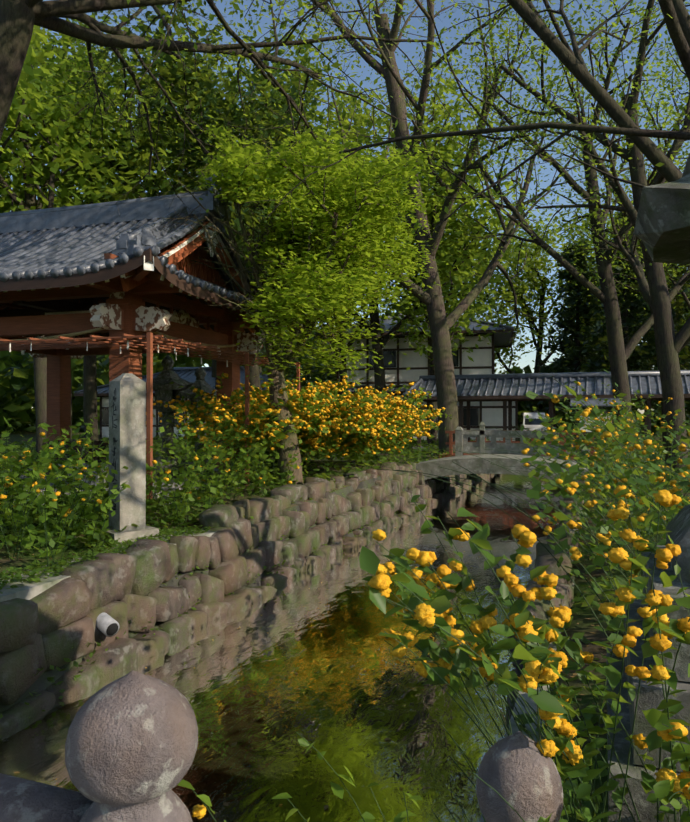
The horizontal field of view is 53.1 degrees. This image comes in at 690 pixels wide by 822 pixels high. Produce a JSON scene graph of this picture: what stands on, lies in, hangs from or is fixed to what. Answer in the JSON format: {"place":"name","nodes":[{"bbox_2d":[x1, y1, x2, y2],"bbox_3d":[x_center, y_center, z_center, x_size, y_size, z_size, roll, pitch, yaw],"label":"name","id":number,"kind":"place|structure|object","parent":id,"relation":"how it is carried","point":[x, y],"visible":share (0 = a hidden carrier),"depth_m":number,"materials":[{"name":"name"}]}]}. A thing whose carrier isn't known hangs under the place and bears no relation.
{"place":"outdoors","nodes":[
{"label":"outdoors","id":0,"kind":"place"},
{"bbox_2d":[43,440,108,485],"bbox_3d":[-5.818,1.103,15.278,1.407,0.805,3.505,0,0,-28],"label":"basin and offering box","id":1,"kind":"object","parent":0,"point":[104,444],"visible":0.23,"depth_m":15.81,"materials":[{"name":"stone"}]},
{"bbox_2d":[58,0,482,177],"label":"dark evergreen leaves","id":2,"kind":"object","parent":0,"point":[204,33],"visible":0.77,"depth_m":14.06,"materials":[{"name":"green plant"}]},
{"bbox_2d":[0,474,563,821],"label":"canal water","id":3,"kind":"structure","parent":0,"point":[264,653],"depth_m":6.42,"materials":[{"name":"green liquid"}]},
{"bbox_2d":[14,512,536,808],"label":"floating leaves","id":4,"kind":"object","parent":3,"relation":"on","point":[325,806],"visible":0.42,"depth_m":5.67,"materials":[{"name":"green plant"}]},
{"bbox_2d":[145,508,490,804],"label":"petals on water","id":5,"kind":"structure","parent":3,"relation":"on","point":[303,692],"depth_m":7.27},
{"bbox_2d":[178,732,422,821],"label":"flowering plant","id":6,"kind":"object","parent":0,"point":[337,790],"depth_m":1.77,"materials":[{"name":"green plant"}]},
{"bbox_2d":[0,419,689,821],"bbox_3d":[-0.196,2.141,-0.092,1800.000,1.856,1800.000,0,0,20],"label":"ground","id":7,"kind":"structure","parent":0,"point":[584,619],"depth_m":8.34,"materials":[{"name":"green plant"}]},
{"bbox_2d":[0,12,143,440],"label":"tree leaves","id":8,"kind":"object","parent":7,"relation":"on","point":[82,24],"depth_m":38.68,"materials":[{"name":"green plant"}]},
{"bbox_2d":[0,15,197,458],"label":"tree leaves","id":9,"kind":"object","parent":7,"relation":"on","point":[9,162],"depth_m":25.08,"materials":[{"name":"green plant"}]},
{"bbox_2d":[0,670,197,821],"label":"bridge railing","id":10,"kind":"object","parent":7,"relation":"on","point":[131,744],"visible":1,"depth_m":1.57,"materials":[{"name":"stone"}]},
{"bbox_2d":[3,468,219,504],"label":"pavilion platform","id":11,"kind":"structure","parent":7,"relation":"on","point":[155,497],"depth_m":13.63,"materials":[{"name":"stone"}]},
{"bbox_2d":[0,173,302,510],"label":"shrine pavilion","id":12,"kind":"structure","parent":11,"relation":"on","point":[140,312],"depth_m":13.84,"materials":[{"name":"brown wood"}]},
{"bbox_2d":[10,216,253,294],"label":"pavilion roof","id":13,"kind":"structure","parent":12,"relation":"on","point":[210,218],"depth_m":15.45,"materials":[{"name":"tile"}]},
{"bbox_2d":[0,266,277,336],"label":"roof rafters","id":14,"kind":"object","parent":12,"relation":"attached to","point":[95,301],"depth_m":17.84,"materials":[{"name":"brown wood"}]},
{"bbox_2d":[2,19,230,440],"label":"tree leaves","id":15,"kind":"object","parent":7,"relation":"on","point":[37,32],"depth_m":29.21,"materials":[{"name":"green plant"}]},
{"bbox_2d":[97,373,158,545],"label":"stone pillar","id":16,"kind":"structure","parent":7,"relation":"on","point":[127,419],"depth_m":9.18,"materials":[{"name":"grey stone"}]},
{"bbox_2d":[0,488,265,567],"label":"plants","id":17,"kind":"object","parent":7,"relation":"on","point":[80,546],"visible":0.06,"depth_m":8.29,"materials":[{"name":"green plant"}]},
{"bbox_2d":[0,459,307,565],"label":"bank weeds","id":18,"kind":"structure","parent":7,"relation":"on","point":[110,540],"depth_m":9.71,"materials":[{"name":"green plant"}]},
{"bbox_2d":[0,408,324,568],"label":"flowering shrub","id":19,"kind":"object","parent":7,"relation":"on","point":[44,456],"depth_m":9.75,"materials":[{"name":"green plant"}]},
{"bbox_2d":[146,355,192,467],"bbox_3d":[-4.896,0.037,19.071,1.406,3.187,1.435,0,0,20],"label":"stone lantern","id":20,"kind":"object","parent":7,"relation":"on","point":[165,390],"visible":0.75,"depth_m":18.85,"materials":[{"name":"grey stone"}]},
{"bbox_2d":[74,366,302,439],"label":"building","id":21,"kind":"structure","parent":7,"relation":"on","point":[187,374],"depth_m":44.85,"materials":[{"name":"white paint"}]},
{"bbox_2d":[67,0,316,389],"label":"tree leaves","id":22,"kind":"object","parent":7,"relation":"on","point":[207,86],"depth_m":26.21,"materials":[{"name":"green plant"}]},
{"bbox_2d":[178,366,216,467],"bbox_3d":[-3.995,0.177,19.054,1.327,2.833,1.216,0,0,20],"label":"stone lantern","id":23,"kind":"object","parent":7,"relation":"on","point":[200,382],"visible":0.44,"depth_m":18.83,"materials":[{"name":"grey stone"}]},
{"bbox_2d":[168,67,253,377],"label":"tree leaves","id":24,"kind":"object","parent":7,"relation":"on","point":[217,114],"depth_m":44.91,"materials":[{"name":"green plant"}]},
{"bbox_2d":[0,0,457,215],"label":"bare tree","id":25,"kind":"object","parent":7,"relation":"on","point":[19,19],"depth_m":11.92,"materials":[{"name":"brown plant"}]},
{"bbox_2d":[127,0,372,390],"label":"tree leaves","id":26,"kind":"object","parent":7,"relation":"on","point":[303,59],"depth_m":32.88,"materials":[{"name":"green plant"}]},
{"bbox_2d":[0,434,500,482],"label":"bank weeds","id":27,"kind":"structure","parent":7,"relation":"on","point":[405,452],"depth_m":23.34,"materials":[{"name":"green plant"}]},
{"bbox_2d":[209,259,306,385],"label":"cedar foliage","id":28,"kind":"object","parent":7,"relation":"on","point":[291,366],"depth_m":55.82,"materials":[{"name":"green plant"}]},
{"bbox_2d":[0,529,574,821],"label":"concrete kerbs","id":29,"kind":"structure","parent":7,"relation":"on","point":[28,590],"depth_m":6.59,"materials":[{"name":"grey concrete"}]},
{"bbox_2d":[0,525,210,592],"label":"kerb weeds","id":30,"kind":"object","parent":29,"relation":"on","point":[35,569],"visible":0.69,"depth_m":7.77,"materials":[{"name":"green plant"}]},
{"bbox_2d":[570,534,663,807],"bbox_3d":[3.327,1.875,6.176,2.836,0.301,9.848,0,0,20],"label":"flowering shrub","id":31,"kind":"object","parent":29,"relation":"on","point":[580,699],"visible":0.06,"depth_m":5.73,"materials":[{"name":"green plant"}]},
{"bbox_2d":[0,454,589,732],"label":"canal wall stones","id":32,"kind":"object","parent":7,"relation":"on","point":[53,625],"visible":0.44,"depth_m":8.53,"materials":[{"name":"grey stone"}]},
{"bbox_2d":[96,612,119,636],"bbox_3d":[-2.730,2.159,7.418,0.893,0.366,0.170,0,0,41],"label":"drain pipe","id":33,"kind":"object","parent":32,"relation":"in","point":[107,625],"visible":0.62,"depth_m":7.14,"materials":[{"name":"grey plastic"}]},
{"bbox_2d":[0,472,427,718],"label":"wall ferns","id":34,"kind":"object","parent":32,"relation":"on","point":[75,664],"depth_m":7.82,"materials":[{"name":"green plant"}]},
{"bbox_2d":[153,373,451,462],"bbox_3d":[-1.035,0.222,18.882,8.983,2.200,11.885,0,0,-13],"label":"flowering shrub","id":35,"kind":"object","parent":7,"relation":"on","point":[309,406],"depth_m":15.44,"materials":[{"name":"yellow plant"}]},
{"bbox_2d":[157,115,456,485],"bbox_3d":[-0.726,-2.385,14.915,6.753,8.199,8.911,0,0,20],"label":"maple","id":36,"kind":"object","parent":7,"relation":"on","point":[301,283],"depth_m":13.11,"materials":[{"name":"green plant"}]},
{"bbox_2d":[304,255,381,385],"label":"cedar foliage","id":37,"kind":"object","parent":7,"relation":"on","point":[322,377],"depth_m":57.93,"materials":[{"name":"green plant"}]},
{"bbox_2d":[0,243,689,433],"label":"wood","id":38,"kind":"object","parent":7,"relation":"on","point":[22,414],"visible":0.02,"depth_m":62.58,"materials":[{"name":"green plant"}]},
{"bbox_2d":[264,143,451,394],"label":"tree trunk","id":39,"kind":"object","parent":7,"relation":"on","point":[349,344],"depth_m":40.25,"materials":[{"name":"green plant"}]},
{"bbox_2d":[37,0,689,285],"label":"cherry","id":40,"kind":"object","parent":7,"relation":"on","point":[677,25],"depth_m":7.34,"materials":[{"name":"green plant"}]},
{"bbox_2d":[254,34,528,397],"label":"tree leaves","id":41,"kind":"object","parent":7,"relation":"on","point":[439,113],"depth_m":36.26,"materials":[{"name":"green plant"}]},
{"bbox_2d":[169,0,617,453],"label":"tree","id":42,"kind":"object","parent":7,"relation":"on","point":[440,322],"depth_m":28.82,"materials":[{"name":"plant"}]},
{"bbox_2d":[300,313,517,440],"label":"house","id":43,"kind":"structure","parent":7,"relation":"on","point":[489,414],"depth_m":41.14,"materials":[{"name":"white paint"}]},
{"bbox_2d":[356,113,544,442],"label":"tree leaves","id":44,"kind":"object","parent":7,"relation":"on","point":[453,304],"depth_m":35.31,"materials":[{"name":"green plant"}]},
{"bbox_2d":[393,217,524,361],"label":"tree leaves","id":45,"kind":"object","parent":7,"relation":"on","point":[485,301],"depth_m":57.77,"materials":[{"name":"green plant"}]},
{"bbox_2d":[416,422,599,479],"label":"stone bridge","id":46,"kind":"structure","parent":7,"relation":"on","point":[475,464],"depth_m":21.14,"materials":[{"name":"grey stone"}]},
{"bbox_2d":[476,731,562,821],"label":"stone post","id":47,"kind":"object","parent":7,"relation":"on","point":[518,772],"visible":0.96,"depth_m":1.89,"materials":[{"name":"grey stone"}]},
{"bbox_2d":[439,430,602,461],"bbox_3d":[6.738,1.298,26.357,6.000,1.080,1.800,0,0,20],"label":"bridge railing","id":48,"kind":"object","parent":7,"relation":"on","point":[451,443],"visible":0.19,"depth_m":26.43,"materials":[{"name":"stone"}]},
{"bbox_2d":[359,495,689,821],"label":"flowering shrub","id":49,"kind":"object","parent":7,"relation":"on","point":[369,560],"depth_m":2.26,"materials":[{"name":"green plant"}]},
{"bbox_2d":[520,413,548,439],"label":"car","id":50,"kind":"object","parent":7,"relation":"on","point":[528,425],"visible":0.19,"depth_m":43.58,"materials":[{"name":"paint"}]},
{"bbox_2d":[379,370,689,645],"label":"flowering shrub","id":51,"kind":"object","parent":7,"relation":"on","point":[559,532],"depth_m":6.56,"materials":[{"name":"green plant"}]},
{"bbox_2d":[476,209,604,412],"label":"tree leaves","id":52,"kind":"object","parent":7,"relation":"on","point":[539,265],"depth_m":54.56,"materials":[{"name":"green plant"}]},
{"bbox_2d":[392,0,689,463],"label":"tree trunk","id":53,"kind":"object","parent":7,"relation":"on","point":[619,352],"depth_m":24.72,"materials":[{"name":"brown plant"}]},
{"bbox_2d":[403,370,689,455],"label":"roofed corridor","id":54,"kind":"object","parent":7,"relation":"on","point":[505,388],"visible":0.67,"depth_m":31.14,"materials":[{"name":"tile"}]},
{"bbox_2d":[405,485,689,821],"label":"flowering shrub","id":55,"kind":"object","parent":7,"relation":"on","point":[526,538],"depth_m":2.29,"materials":[{"name":"yellow plant"}]},
{"bbox_2d":[523,233,609,438],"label":"conifer tree","id":56,"kind":"object","parent":7,"relation":"on","point":[558,363],"depth_m":48.84,"materials":[{"name":"green plant"}]},
{"bbox_2d":[451,0,689,471],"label":"tree trunk","id":57,"kind":"object","parent":7,"relation":"on","point":[656,296],"depth_m":19.89,"materials":[{"name":"plant"}]},
{"bbox_2d":[472,561,689,821],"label":"flowering shrub","id":58,"kind":"object","parent":7,"relation":"on","point":[656,718],"depth_m":2.14,"materials":[{"name":"green plant"}]},
{"bbox_2d":[482,439,689,821],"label":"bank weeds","id":59,"kind":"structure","parent":7,"relation":"on","point":[594,718],"depth_m":6.40,"materials":[{"name":"green plant"}]},
{"bbox_2d":[570,398,621,457],"bbox_3d":[8.114,0.735,22.324,1.560,2.305,0.803,0,0,20],"label":"notice board","id":60,"kind":"object","parent":7,"relation":"on","point":[592,401],"visible":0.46,"depth_m":22.20,"materials":[{"name":"brown wood"}]},
{"bbox_2d":[532,208,687,369],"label":"tree leaves","id":61,"kind":"object","parent":7,"relation":"on","point":[579,233],"depth_m":57.28,"materials":[{"name":"green plant"}]},
{"bbox_2d":[539,45,689,445],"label":"bank tree leaves","id":62,"kind":"object","parent":7,"relation":"on","point":[654,113],"depth_m":29.75,"materials":[{"name":"green plant"}]},
{"bbox_2d":[564,202,689,418],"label":"conifer tree","id":63,"kind":"object","parent":7,"relation":"on","point":[642,349],"depth_m":43.05,"materials":[{"name":"green plant"}]},
{"bbox_2d":[606,545,689,821],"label":"lantern pedestal","id":64,"kind":"object","parent":7,"relation":"on","point":[650,696],"visible":0.33,"depth_m":2.94,"materials":[{"name":"stone"}]},
{"bbox_2d":[633,153,689,582],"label":"stone lantern","id":65,"kind":"object","parent":64,"relation":"on","point":[662,229],"visible":0.85,"depth_m":3.28,"materials":[{"name":"grey stone"}]},
{"bbox_2d":[629,182,689,417],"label":"conifer tree","id":66,"kind":"object","parent":7,"relation":"on","point":[679,304],"depth_m":44.39,"materials":[{"name":"green plant"}]},
{"bbox_2d":[639,265,689,369],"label":"tree leaves","id":67,"kind":"object","parent":7,"relation":"on","point":[686,319],"depth_m":49.36,"materials":[{"name":"green plant"}]},
{"bbox_2d":[0,0,689,413],"label":"sky","id":68,"kind":"structure","parent":0,"point":[526,359],"materials":[{"name":"blue"}]},
{"bbox_2d":[414,639,489,821],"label":"flowering shrub","id":69,"kind":"object","parent":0,"point":[423,645],"depth_m":2.86,"materials":[{"name":"green plant"}]}
]}

